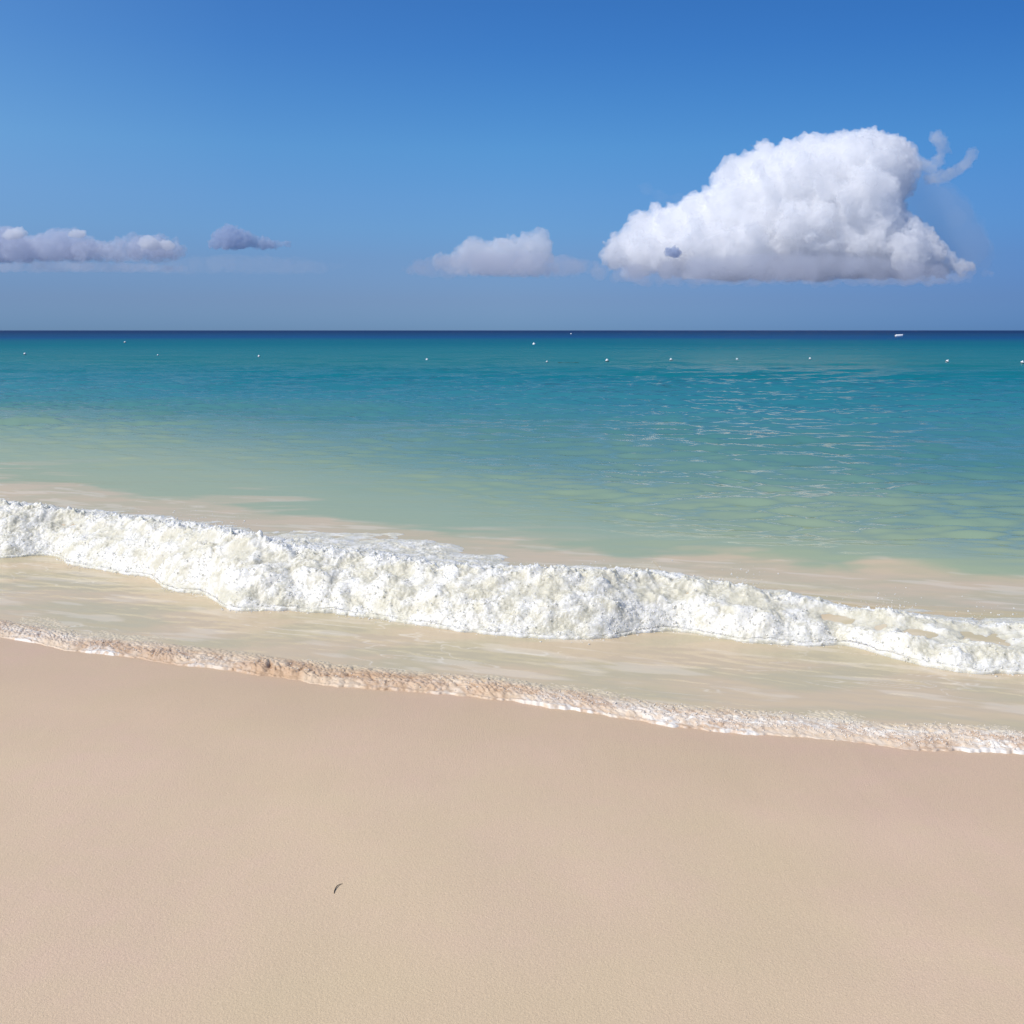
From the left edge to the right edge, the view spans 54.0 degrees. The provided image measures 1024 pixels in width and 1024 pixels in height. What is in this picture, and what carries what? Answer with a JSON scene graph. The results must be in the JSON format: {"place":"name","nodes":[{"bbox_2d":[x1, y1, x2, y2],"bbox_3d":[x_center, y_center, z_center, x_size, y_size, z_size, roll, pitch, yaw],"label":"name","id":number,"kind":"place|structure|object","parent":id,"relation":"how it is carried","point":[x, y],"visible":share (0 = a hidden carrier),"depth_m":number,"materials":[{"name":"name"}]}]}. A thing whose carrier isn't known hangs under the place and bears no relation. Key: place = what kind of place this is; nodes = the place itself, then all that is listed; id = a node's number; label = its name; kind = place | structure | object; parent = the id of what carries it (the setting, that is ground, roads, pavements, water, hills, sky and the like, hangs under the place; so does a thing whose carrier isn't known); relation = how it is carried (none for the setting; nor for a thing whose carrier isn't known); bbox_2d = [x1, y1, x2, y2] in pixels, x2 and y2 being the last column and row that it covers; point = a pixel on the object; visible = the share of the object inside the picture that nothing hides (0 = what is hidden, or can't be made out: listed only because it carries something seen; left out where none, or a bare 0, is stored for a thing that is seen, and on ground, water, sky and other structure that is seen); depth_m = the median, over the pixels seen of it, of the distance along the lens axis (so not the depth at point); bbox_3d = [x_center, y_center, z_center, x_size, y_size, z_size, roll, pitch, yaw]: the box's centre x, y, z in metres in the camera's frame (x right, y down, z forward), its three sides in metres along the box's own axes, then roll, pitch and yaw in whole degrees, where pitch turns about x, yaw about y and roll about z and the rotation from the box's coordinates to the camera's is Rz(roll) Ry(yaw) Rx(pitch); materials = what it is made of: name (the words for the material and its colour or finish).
{"place":"outdoors","nodes":[
{"label":"outdoors","id":0,"kind":"place"},
{"bbox_2d":[0,638,1023,1023],"bbox_3d":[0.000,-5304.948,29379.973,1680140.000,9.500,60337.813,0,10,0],"label":"beach","id":1,"kind":"structure","parent":0,"point":[182,844],"depth_m":2.87,"materials":[{"name":"beige sand"}]},
{"bbox_2d":[0,616,1023,754],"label":"swash wave","id":2,"kind":"object","parent":1,"relation":"on","point":[845,726],"visible":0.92,"depth_m":4.38,"materials":[{"name":"liquid"}]},
{"bbox_2d":[0,330,1023,731],"bbox_3d":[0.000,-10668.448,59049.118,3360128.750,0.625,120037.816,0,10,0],"label":"sea","id":3,"kind":"structure","parent":0,"point":[856,468],"depth_m":11.51,"materials":[{"name":"liquid"}]},
{"bbox_2d":[0,498,1023,676],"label":"breaking wave","id":4,"kind":"object","parent":3,"relation":"on","point":[437,585],"visible":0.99,"depth_m":5.61,"materials":[{"name":"liquid"}]},
{"bbox_2d":[0,0,1023,329],"label":"sky","id":5,"kind":"structure","parent":0,"point":[165,164],"materials":[{"name":"blue"}]}
]}

